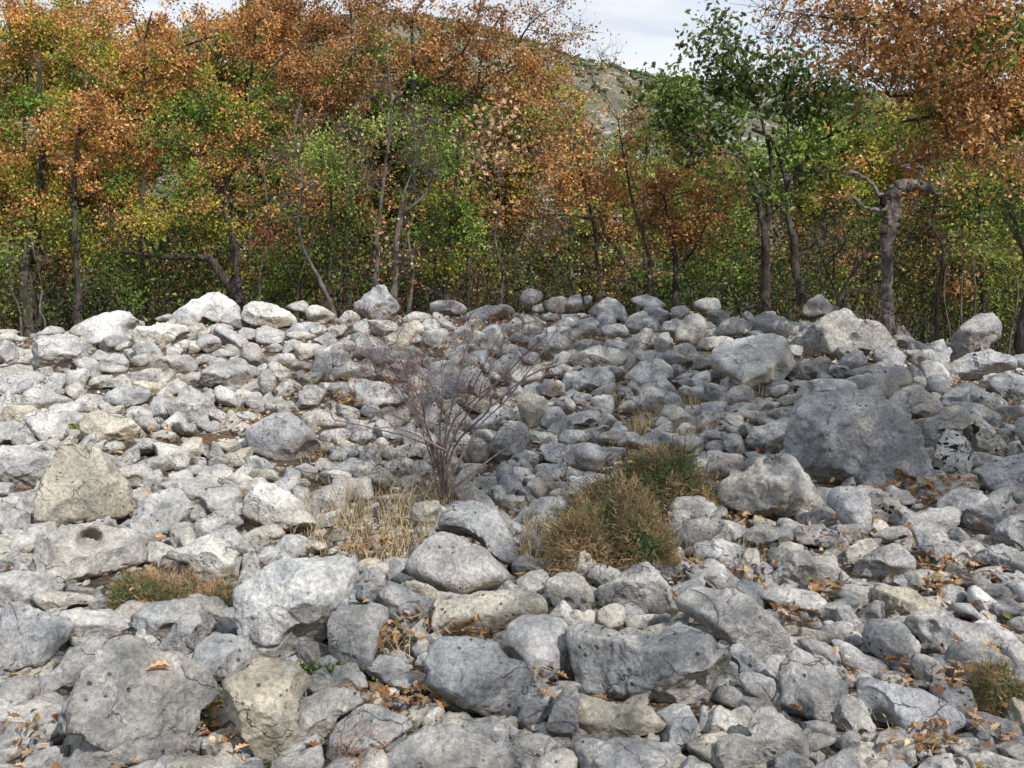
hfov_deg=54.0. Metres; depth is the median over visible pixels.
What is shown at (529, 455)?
rock
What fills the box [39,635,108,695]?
rock
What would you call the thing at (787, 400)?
rock
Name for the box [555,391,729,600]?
green grass
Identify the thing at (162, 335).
rock
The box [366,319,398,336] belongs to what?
rock
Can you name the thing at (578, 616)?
rock
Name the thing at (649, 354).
rock
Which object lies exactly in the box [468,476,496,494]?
rock
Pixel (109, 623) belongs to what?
rock
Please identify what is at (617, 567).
rock
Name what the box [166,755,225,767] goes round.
rock
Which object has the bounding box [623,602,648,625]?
rock
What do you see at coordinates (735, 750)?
rock
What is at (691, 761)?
rock
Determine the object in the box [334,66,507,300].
oak tree
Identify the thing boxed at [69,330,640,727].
moss
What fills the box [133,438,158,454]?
rock
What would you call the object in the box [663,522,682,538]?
rock
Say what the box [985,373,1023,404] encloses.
rock
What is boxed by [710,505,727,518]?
rock
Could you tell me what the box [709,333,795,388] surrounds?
boulder
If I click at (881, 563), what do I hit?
rock
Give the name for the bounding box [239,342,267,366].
rock
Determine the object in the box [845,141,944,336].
dead tree
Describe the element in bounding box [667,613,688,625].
rock
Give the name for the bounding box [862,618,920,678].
rock
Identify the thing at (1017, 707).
rock
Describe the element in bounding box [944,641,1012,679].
rock
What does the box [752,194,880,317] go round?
shrub
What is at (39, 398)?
rock
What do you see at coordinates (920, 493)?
rock
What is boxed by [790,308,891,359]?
boulder
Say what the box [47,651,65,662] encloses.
rock
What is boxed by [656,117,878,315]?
background tree
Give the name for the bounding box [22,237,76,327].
thin tree
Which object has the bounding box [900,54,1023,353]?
background tree
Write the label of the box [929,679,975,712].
rock
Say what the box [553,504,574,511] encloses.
rock
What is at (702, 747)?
rock
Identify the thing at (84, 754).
boulder
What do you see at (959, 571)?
rock
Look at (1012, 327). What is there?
thin tree
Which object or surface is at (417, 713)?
rock
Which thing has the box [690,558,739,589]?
rock
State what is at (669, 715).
rock
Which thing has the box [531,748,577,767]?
rock
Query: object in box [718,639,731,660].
rock
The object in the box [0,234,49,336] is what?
thin tree
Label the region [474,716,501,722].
rock
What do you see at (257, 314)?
rock
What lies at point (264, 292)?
bush
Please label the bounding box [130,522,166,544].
rock
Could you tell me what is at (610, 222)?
background tree
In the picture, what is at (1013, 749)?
rock
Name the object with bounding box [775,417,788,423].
rock
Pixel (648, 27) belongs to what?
sky
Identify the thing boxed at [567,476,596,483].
rock
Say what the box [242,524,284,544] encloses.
rock
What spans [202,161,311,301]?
thin tree
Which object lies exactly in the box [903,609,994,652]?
rock
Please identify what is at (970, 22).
oak tree
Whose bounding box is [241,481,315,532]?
rock
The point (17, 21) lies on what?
oak tree
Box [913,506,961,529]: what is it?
rock
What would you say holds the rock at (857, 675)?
on the ground at (316, 484)
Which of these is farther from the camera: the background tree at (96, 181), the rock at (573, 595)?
the background tree at (96, 181)
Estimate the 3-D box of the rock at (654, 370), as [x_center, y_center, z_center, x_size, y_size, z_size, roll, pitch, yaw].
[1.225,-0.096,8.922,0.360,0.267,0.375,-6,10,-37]
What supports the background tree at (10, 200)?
on the ground at (316, 484)
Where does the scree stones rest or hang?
on the ground at (316, 484)
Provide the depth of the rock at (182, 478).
6.22 m
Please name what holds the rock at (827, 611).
on the ground at (316, 484)
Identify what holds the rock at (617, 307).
on the ground at (316, 484)
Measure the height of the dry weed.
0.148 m
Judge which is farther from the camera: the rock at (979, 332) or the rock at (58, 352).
the rock at (979, 332)
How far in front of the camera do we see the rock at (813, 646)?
3.68 m
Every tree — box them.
[0,0,122,338]
[0,0,130,328]
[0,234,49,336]
[20,15,194,324]
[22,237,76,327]
[35,0,245,325]
[41,0,225,317]
[87,58,291,320]
[119,0,349,319]
[189,0,367,302]
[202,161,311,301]
[231,0,389,312]
[231,64,362,317]
[269,111,380,320]
[278,0,411,310]
[283,112,379,309]
[302,3,494,315]
[312,40,456,285]
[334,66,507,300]
[357,0,583,311]
[360,91,460,318]
[392,92,476,314]
[404,32,602,309]
[419,83,530,303]
[466,0,637,311]
[494,78,636,302]
[501,194,594,298]
[512,105,654,295]
[553,41,677,312]
[587,145,755,305]
[594,126,774,312]
[605,61,760,309]
[618,0,922,313]
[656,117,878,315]
[719,0,1023,216]
[743,108,922,313]
[762,80,917,317]
[829,80,996,342]
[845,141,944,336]
[861,100,1023,322]
[895,81,973,341]
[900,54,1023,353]
[924,214,980,340]
[930,223,1005,316]
[943,216,1014,324]
[948,153,1023,354]
[971,219,1022,354]
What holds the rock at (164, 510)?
on the ground at (316, 484)
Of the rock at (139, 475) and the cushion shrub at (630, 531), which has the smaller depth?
the cushion shrub at (630, 531)
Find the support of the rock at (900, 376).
on the ground at (316, 484)
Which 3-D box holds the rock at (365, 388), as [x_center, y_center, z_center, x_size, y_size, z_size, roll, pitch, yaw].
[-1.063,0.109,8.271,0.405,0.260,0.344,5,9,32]
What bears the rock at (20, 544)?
on the ground at (316, 484)
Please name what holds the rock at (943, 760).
on the ground at (316, 484)
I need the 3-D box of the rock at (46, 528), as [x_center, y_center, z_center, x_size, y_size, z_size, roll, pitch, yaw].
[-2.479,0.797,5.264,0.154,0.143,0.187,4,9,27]
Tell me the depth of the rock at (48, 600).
4.25 m
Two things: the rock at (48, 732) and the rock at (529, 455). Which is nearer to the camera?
the rock at (48, 732)
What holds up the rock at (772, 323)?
on the ground at (316, 484)
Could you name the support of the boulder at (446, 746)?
on the ground at (316, 484)
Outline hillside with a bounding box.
[0,12,1023,279]
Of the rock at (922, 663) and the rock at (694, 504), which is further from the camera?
the rock at (694, 504)
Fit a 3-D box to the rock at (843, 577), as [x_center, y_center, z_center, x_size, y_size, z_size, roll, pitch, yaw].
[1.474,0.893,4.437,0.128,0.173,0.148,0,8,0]
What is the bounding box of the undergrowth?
[0,167,1023,352]
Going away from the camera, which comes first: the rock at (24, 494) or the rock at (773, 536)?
the rock at (773, 536)
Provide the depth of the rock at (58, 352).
10.12 m
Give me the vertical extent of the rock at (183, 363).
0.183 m
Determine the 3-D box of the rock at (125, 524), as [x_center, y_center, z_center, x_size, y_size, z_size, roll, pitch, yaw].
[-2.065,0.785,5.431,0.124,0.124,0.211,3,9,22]
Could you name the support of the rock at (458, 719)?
on the ground at (316, 484)
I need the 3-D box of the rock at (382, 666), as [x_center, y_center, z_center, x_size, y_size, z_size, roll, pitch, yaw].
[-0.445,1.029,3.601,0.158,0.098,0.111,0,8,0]
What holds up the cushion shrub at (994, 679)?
on the ground at (316, 484)
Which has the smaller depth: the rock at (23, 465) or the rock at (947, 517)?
the rock at (947, 517)
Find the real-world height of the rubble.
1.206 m
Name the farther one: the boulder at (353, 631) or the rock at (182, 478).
the rock at (182, 478)
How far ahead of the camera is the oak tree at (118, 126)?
16.53 m
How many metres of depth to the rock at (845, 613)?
4.01 m
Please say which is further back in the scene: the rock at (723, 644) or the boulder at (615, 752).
the rock at (723, 644)
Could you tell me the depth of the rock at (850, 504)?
5.12 m
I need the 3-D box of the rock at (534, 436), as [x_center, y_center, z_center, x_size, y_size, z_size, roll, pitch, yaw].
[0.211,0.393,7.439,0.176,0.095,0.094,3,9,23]
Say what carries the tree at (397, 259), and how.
on the ground at (316, 484)
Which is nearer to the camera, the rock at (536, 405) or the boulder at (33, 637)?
the boulder at (33, 637)
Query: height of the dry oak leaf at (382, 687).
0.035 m
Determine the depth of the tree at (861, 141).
16.20 m
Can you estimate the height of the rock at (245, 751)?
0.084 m
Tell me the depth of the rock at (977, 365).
9.88 m
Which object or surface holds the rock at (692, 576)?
on the ground at (316, 484)
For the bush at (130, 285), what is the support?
on the ground at (316, 484)
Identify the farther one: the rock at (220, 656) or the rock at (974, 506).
the rock at (974, 506)
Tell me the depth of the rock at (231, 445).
6.99 m
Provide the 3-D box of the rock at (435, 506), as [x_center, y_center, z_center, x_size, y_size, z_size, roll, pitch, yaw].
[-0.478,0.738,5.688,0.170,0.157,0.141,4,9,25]
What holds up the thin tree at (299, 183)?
on the ground at (316, 484)
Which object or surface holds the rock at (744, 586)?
on the ground at (316, 484)
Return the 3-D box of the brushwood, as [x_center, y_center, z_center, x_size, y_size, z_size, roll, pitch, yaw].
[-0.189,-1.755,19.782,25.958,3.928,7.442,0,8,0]
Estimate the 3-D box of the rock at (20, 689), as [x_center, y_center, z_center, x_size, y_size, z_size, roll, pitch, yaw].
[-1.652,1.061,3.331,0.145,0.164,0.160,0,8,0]
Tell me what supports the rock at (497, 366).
on the ground at (316, 484)
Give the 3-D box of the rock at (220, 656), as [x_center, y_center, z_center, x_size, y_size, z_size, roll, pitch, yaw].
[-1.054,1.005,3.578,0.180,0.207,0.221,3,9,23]
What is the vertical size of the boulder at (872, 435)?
0.696 m
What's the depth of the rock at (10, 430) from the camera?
7.04 m
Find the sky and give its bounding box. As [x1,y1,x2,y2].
[0,0,1023,91]
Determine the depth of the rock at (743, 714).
3.26 m
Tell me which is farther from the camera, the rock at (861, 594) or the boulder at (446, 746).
the rock at (861, 594)
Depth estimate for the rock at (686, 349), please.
9.87 m
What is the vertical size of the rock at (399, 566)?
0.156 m
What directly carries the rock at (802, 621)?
on the ground at (316, 484)
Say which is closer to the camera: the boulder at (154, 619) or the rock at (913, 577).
the boulder at (154, 619)
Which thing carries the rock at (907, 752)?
on the ground at (316, 484)
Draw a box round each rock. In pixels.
[0,374,38,394]
[0,420,36,444]
[0,444,55,487]
[0,508,31,532]
[0,570,68,609]
[0,674,40,705]
[0,723,33,749]
[8,489,33,499]
[9,534,46,554]
[20,387,74,409]
[20,745,70,767]
[22,521,57,534]
[23,408,69,440]
[28,723,65,747]
[31,333,88,371]
[31,591,95,610]
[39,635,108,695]
[43,691,63,699]
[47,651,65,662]
[56,411,86,424]
[58,607,133,638]
[62,735,84,751]
[63,585,102,596]
[65,635,93,646]
[69,310,144,347]
[79,410,145,443]
[103,385,150,407]
[114,600,144,619]
[117,519,130,527]
[118,463,155,488]
[128,487,193,536]
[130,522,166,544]
[131,322,189,348]
[132,380,162,396]
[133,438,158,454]
[144,541,173,568]
[149,354,198,372]
[157,613,206,654]
[165,385,216,422]
[166,534,241,582]
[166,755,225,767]
[168,470,193,488]
[169,522,196,548]
[172,292,241,323]
[179,437,204,457]
[181,472,242,514]
[188,593,227,620]
[191,631,250,686]
[193,510,243,537]
[197,358,253,388]
[201,725,243,756]
[203,442,223,459]
[208,452,244,467]
[209,705,233,730]
[210,527,242,547]
[214,746,241,767]
[215,439,241,453]
[223,580,242,594]
[233,741,253,757]
[238,551,260,581]
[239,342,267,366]
[241,301,296,328]
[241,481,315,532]
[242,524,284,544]
[245,657,266,667]
[273,466,300,491]
[274,534,308,559]
[279,732,324,755]
[285,655,307,670]
[295,496,320,520]
[298,640,330,663]
[300,687,363,739]
[304,540,327,553]
[308,483,347,510]
[308,667,335,693]
[317,509,340,527]
[331,361,372,380]
[331,476,373,500]
[331,662,367,691]
[335,457,364,474]
[354,284,399,319]
[354,381,408,409]
[354,567,385,587]
[355,585,381,604]
[365,655,409,683]
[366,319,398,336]
[369,687,399,709]
[370,577,386,589]
[378,581,436,626]
[383,556,408,578]
[383,738,405,752]
[384,323,418,349]
[388,672,429,695]
[399,697,432,730]
[404,580,441,607]
[410,500,442,526]
[420,703,444,726]
[423,375,444,396]
[427,357,466,379]
[434,711,475,726]
[458,394,495,414]
[461,366,482,386]
[463,304,515,321]
[463,722,509,742]
[468,404,514,432]
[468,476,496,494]
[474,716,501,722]
[488,420,529,460]
[489,353,522,375]
[495,463,522,495]
[503,364,542,386]
[505,518,529,546]
[507,733,562,763]
[510,449,544,466]
[511,553,544,575]
[513,507,541,525]
[516,391,549,426]
[516,569,548,593]
[516,697,550,730]
[520,288,542,304]
[526,511,563,536]
[528,496,566,512]
[529,332,572,358]
[529,431,552,443]
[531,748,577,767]
[537,684,566,706]
[539,406,565,429]
[539,442,574,464]
[544,557,569,574]
[544,572,594,609]
[546,684,580,738]
[550,600,574,626]
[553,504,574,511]
[562,367,614,393]
[565,410,600,426]
[566,550,595,582]
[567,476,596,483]
[568,345,633,368]
[570,609,597,623]
[574,443,608,471]
[586,563,619,586]
[589,297,627,321]
[597,603,627,630]
[598,413,615,430]
[613,560,637,571]
[617,432,644,449]
[623,358,673,385]
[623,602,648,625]
[624,614,671,627]
[630,294,665,307]
[631,350,657,359]
[638,386,683,413]
[646,742,681,757]
[647,558,675,577]
[655,375,678,394]
[656,703,700,741]
[661,318,681,339]
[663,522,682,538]
[667,495,717,518]
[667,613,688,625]
[668,716,696,752]
[671,575,705,594]
[673,343,698,359]
[674,517,724,553]
[675,313,706,345]
[681,755,712,767]
[685,571,714,587]
[686,731,726,767]
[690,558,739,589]
[693,538,746,567]
[695,626,717,642]
[702,705,746,733]
[705,453,744,479]
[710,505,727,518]
[710,674,736,699]
[715,733,757,767]
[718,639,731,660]
[720,519,750,545]
[729,640,775,678]
[730,705,752,727]
[735,548,759,580]
[736,579,766,608]
[738,671,779,701]
[742,454,762,471]
[742,523,793,548]
[746,422,786,452]
[750,313,799,337]
[752,515,775,526]
[753,560,779,589]
[757,587,827,613]
[768,606,793,619]
[771,550,840,590]
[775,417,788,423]
[776,393,801,406]
[780,611,809,627]
[793,523,849,548]
[794,508,836,526]
[796,378,857,396]
[797,638,841,663]
[800,294,839,319]
[801,356,830,378]
[808,597,859,622]
[814,748,857,767]
[819,620,853,641]
[826,486,872,538]
[828,524,861,545]
[830,639,889,676]
[831,694,876,735]
[832,584,871,610]
[833,569,850,589]
[835,605,864,633]
[844,364,913,386]
[844,538,878,565]
[846,373,871,389]
[849,670,873,688]
[852,543,915,579]
[856,600,884,626]
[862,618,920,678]
[868,490,902,522]
[870,582,936,615]
[873,725,916,766]
[880,670,918,687]
[882,574,907,586]
[884,485,911,498]
[888,507,915,525]
[889,390,944,417]
[900,569,936,589]
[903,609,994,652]
[907,349,949,367]
[909,652,945,682]
[911,520,970,567]
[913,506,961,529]
[915,490,941,508]
[917,405,970,450]
[917,753,955,767]
[923,596,950,609]
[928,732,978,756]
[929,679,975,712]
[930,571,951,588]
[933,428,973,474]
[936,487,998,530]
[942,382,971,401]
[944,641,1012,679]
[945,565,991,590]
[947,473,981,489]
[948,313,1001,361]
[948,527,970,542]
[948,744,1023,767]
[957,349,1017,379]
[960,540,984,565]
[962,413,1006,454]
[962,711,1022,743]
[966,453,1023,492]
[966,585,997,611]
[973,543,1023,573]
[973,730,999,754]
[974,619,1017,639]
[976,392,1007,408]
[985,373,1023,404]
[988,487,1015,514]
[991,509,1023,534]
[991,638,1023,650]
[992,598,1023,622]
[993,514,1023,551]
[995,736,1023,761]
[1002,641,1023,684]
[1004,697,1023,735]
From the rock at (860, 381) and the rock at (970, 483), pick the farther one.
the rock at (860, 381)
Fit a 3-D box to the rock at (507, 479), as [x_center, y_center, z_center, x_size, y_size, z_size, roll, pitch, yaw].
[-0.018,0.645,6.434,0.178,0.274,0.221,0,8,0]
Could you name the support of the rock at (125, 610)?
on the ground at (316, 484)
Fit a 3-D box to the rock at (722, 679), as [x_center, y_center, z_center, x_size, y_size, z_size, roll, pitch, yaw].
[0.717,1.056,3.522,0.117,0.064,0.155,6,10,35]
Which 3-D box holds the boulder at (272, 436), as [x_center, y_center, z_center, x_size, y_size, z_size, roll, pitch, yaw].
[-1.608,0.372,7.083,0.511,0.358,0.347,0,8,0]
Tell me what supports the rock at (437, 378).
on the ground at (316, 484)
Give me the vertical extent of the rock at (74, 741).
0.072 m
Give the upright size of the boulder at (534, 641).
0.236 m
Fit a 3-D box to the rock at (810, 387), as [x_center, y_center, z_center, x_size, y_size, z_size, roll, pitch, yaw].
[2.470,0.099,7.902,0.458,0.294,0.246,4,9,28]
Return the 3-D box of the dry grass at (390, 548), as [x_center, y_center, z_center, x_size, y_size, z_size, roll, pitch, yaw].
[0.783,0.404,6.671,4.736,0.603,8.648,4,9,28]
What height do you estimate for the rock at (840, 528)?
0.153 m
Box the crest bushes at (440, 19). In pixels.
[408,11,893,93]
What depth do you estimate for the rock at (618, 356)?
9.66 m
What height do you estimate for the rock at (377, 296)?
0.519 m
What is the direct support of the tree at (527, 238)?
on the ground at (316, 484)
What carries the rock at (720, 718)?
on the ground at (316, 484)
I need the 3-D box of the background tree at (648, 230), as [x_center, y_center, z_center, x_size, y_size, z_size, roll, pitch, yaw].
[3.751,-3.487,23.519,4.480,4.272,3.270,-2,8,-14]
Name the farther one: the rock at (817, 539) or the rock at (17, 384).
the rock at (17, 384)
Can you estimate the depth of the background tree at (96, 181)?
23.79 m
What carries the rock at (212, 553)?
on the ground at (316, 484)
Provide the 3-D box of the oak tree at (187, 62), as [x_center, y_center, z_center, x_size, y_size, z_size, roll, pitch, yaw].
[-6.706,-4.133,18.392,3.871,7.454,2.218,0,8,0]
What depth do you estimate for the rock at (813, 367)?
8.67 m
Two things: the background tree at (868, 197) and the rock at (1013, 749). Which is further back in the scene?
the background tree at (868, 197)
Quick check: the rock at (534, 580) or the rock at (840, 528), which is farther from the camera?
the rock at (840, 528)
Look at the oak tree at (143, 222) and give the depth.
16.26 m
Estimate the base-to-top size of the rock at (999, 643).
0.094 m
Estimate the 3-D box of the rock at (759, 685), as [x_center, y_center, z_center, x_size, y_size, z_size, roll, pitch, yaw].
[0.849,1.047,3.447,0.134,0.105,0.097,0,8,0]
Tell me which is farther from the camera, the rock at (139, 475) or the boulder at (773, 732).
the rock at (139, 475)
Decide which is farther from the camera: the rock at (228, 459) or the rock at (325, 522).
the rock at (228, 459)
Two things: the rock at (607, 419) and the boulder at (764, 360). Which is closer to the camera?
the rock at (607, 419)
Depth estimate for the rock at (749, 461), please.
6.34 m
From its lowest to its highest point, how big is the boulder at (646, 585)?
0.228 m
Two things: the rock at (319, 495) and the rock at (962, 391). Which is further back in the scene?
the rock at (962, 391)
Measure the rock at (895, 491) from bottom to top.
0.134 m
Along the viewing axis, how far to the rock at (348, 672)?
3.51 m
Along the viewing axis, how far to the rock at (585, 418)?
7.68 m
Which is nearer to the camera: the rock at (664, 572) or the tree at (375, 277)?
the rock at (664, 572)
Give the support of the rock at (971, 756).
on the ground at (316, 484)
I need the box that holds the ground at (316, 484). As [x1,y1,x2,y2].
[0,274,1023,767]
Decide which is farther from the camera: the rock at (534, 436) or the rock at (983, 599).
the rock at (534, 436)
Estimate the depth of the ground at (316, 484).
6.86 m
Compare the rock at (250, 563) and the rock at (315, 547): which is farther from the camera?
the rock at (315, 547)
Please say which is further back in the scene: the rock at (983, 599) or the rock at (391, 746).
the rock at (983, 599)
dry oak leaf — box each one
[144,660,170,670]
[375,683,391,692]
[829,584,842,589]
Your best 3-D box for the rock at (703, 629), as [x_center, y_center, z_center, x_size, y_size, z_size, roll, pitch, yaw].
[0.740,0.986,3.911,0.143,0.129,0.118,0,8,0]
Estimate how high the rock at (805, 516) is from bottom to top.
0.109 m
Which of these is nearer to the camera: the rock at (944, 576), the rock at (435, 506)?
the rock at (944, 576)
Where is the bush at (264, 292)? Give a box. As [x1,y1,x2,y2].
[222,227,333,311]
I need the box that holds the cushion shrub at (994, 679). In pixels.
[964,653,1023,716]
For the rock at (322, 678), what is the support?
on the ground at (316, 484)
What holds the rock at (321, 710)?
on the ground at (316, 484)
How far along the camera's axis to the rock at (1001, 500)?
5.54 m
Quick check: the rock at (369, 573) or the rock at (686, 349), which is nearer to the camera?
the rock at (369, 573)
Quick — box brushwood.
[0,192,1023,355]
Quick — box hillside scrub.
[0,9,1003,280]
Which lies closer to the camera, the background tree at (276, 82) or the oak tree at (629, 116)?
the oak tree at (629, 116)
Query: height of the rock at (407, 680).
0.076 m
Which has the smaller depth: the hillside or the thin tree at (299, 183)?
the thin tree at (299, 183)
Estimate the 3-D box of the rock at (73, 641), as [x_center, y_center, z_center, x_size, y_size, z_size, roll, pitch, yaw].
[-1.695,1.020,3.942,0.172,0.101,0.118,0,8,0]
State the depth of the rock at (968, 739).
3.13 m
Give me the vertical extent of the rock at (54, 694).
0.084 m
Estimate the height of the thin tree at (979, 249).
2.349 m
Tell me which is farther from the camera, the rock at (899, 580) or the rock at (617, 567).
the rock at (617, 567)
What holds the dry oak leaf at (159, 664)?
on the boulder at (119, 697)
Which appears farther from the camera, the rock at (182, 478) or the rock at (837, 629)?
the rock at (182, 478)
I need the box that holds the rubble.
[0,311,1023,767]
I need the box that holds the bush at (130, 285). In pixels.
[71,229,178,320]
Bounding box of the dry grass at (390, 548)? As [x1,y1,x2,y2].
[0,336,1021,752]
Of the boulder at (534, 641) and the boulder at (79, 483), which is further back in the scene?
the boulder at (79, 483)
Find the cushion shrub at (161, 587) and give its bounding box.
[92,558,247,610]
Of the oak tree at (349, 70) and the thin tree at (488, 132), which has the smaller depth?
the thin tree at (488, 132)
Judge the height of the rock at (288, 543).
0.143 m
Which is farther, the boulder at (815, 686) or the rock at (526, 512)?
the rock at (526, 512)
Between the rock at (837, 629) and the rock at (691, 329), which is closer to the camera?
the rock at (837, 629)
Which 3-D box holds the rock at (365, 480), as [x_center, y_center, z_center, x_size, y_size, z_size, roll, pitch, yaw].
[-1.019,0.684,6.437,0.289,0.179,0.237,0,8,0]
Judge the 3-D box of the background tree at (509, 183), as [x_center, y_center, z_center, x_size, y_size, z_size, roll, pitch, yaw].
[-0.145,-4.821,23.606,4.821,6.751,3.569,-2,8,-14]
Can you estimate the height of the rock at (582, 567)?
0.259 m
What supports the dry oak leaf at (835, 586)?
on the rock at (861, 594)
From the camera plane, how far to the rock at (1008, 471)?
5.89 m
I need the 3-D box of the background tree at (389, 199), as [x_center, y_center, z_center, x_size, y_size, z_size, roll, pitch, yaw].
[-2.566,-5.303,24.587,4.241,7.708,4.685,4,9,26]
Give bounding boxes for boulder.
[0,601,75,672]
[29,521,148,582]
[33,444,133,526]
[57,635,220,766]
[62,740,129,767]
[131,598,216,638]
[221,658,311,762]
[232,555,359,659]
[244,411,320,459]
[325,704,413,760]
[327,601,388,671]
[386,724,514,767]
[405,531,510,594]
[424,635,537,716]
[431,589,547,636]
[435,500,517,567]
[501,614,568,679]
[565,620,730,703]
[573,736,672,767]
[577,697,665,737]
[595,562,678,613]
[675,585,790,659]
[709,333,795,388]
[717,453,823,519]
[747,705,809,767]
[778,647,850,722]
[783,385,935,487]
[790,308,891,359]
[856,677,965,747]
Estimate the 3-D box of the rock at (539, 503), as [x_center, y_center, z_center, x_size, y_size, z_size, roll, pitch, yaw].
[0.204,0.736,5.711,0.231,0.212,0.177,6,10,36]
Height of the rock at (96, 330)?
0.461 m
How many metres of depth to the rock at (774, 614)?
4.05 m
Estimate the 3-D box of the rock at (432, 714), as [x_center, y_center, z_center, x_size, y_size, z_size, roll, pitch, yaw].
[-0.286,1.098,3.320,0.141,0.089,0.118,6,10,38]
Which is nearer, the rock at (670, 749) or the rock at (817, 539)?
the rock at (670, 749)
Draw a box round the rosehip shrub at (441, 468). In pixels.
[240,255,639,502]
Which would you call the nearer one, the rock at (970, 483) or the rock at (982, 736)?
the rock at (982, 736)
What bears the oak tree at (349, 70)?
on the ground at (316, 484)
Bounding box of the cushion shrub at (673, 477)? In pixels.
[571,420,728,514]
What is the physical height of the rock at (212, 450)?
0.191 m
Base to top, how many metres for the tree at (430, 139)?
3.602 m
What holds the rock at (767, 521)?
on the ground at (316, 484)
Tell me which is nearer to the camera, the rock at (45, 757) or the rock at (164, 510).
the rock at (45, 757)
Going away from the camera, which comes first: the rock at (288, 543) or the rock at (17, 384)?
the rock at (288, 543)
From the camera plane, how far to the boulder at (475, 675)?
3.34 m
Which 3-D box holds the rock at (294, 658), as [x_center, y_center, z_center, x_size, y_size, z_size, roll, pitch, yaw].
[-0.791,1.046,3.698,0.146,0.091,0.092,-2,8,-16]
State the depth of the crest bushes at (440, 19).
287.38 m
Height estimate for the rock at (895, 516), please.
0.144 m
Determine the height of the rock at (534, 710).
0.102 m
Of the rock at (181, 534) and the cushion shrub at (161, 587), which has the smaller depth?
the cushion shrub at (161, 587)
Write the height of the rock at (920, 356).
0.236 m
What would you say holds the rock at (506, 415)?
on the ground at (316, 484)
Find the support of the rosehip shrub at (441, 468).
on the ground at (316, 484)
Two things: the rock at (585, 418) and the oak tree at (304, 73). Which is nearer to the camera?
the rock at (585, 418)
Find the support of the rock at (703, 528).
on the ground at (316, 484)
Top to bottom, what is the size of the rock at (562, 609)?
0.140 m
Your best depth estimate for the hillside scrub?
257.13 m
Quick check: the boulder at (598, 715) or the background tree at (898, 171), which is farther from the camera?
the background tree at (898, 171)
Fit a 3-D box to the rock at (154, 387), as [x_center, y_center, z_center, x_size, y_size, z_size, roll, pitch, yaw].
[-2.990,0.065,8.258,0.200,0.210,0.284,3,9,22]
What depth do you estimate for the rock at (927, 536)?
4.70 m
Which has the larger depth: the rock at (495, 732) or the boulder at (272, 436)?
the boulder at (272, 436)
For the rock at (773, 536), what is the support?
on the ground at (316, 484)
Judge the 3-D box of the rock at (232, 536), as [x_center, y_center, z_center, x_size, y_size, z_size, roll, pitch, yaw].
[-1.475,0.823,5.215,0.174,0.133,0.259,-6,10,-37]
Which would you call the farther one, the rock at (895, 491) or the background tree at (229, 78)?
the background tree at (229, 78)
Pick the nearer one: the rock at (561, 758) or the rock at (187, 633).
the rock at (561, 758)
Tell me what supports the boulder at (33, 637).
on the ground at (316, 484)
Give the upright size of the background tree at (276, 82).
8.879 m
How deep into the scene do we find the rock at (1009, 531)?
4.94 m
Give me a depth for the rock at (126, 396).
7.92 m
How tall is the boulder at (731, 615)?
0.279 m
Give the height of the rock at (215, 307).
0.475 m
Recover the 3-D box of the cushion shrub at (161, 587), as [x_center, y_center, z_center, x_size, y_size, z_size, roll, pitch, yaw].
[-1.420,0.882,4.340,0.733,0.262,0.426,0,8,0]
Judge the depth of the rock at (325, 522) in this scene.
5.69 m
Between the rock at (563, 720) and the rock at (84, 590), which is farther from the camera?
the rock at (84, 590)
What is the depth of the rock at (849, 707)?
3.27 m
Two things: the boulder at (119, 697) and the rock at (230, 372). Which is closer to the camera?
the boulder at (119, 697)
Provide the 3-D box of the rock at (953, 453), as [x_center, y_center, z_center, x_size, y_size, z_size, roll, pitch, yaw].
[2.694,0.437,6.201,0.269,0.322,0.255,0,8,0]
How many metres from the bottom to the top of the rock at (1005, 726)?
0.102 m
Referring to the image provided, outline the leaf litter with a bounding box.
[0,312,1023,767]
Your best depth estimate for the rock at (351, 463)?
6.87 m
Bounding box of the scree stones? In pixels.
[0,294,1023,767]
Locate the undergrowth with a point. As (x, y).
(97, 305)
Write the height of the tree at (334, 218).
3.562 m
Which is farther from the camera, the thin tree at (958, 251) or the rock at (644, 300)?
the thin tree at (958, 251)
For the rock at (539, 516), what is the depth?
5.21 m
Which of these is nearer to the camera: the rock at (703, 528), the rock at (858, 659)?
the rock at (858, 659)
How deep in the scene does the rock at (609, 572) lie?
4.50 m
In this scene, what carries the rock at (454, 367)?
on the ground at (316, 484)
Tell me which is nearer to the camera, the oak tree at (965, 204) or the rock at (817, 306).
the rock at (817, 306)
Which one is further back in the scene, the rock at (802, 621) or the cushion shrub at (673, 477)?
the cushion shrub at (673, 477)
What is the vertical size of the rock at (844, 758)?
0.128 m
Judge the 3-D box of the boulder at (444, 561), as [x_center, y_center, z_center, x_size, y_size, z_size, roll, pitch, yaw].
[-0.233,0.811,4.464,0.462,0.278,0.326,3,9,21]
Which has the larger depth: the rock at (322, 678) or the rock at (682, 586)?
the rock at (682, 586)
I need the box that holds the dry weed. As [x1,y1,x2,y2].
[323,717,387,767]
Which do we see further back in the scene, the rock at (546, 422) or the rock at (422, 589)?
the rock at (546, 422)
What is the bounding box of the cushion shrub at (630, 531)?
[536,466,688,578]
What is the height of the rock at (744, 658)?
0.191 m
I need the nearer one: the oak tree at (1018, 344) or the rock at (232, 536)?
the rock at (232, 536)
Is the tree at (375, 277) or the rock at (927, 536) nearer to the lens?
the rock at (927, 536)
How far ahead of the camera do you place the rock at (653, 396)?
7.92 m
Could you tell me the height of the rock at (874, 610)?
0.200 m
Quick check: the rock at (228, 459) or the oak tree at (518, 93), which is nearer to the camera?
the rock at (228, 459)
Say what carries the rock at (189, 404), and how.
on the ground at (316, 484)
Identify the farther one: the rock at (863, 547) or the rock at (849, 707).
the rock at (863, 547)
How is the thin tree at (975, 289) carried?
on the ground at (316, 484)
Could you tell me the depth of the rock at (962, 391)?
8.28 m

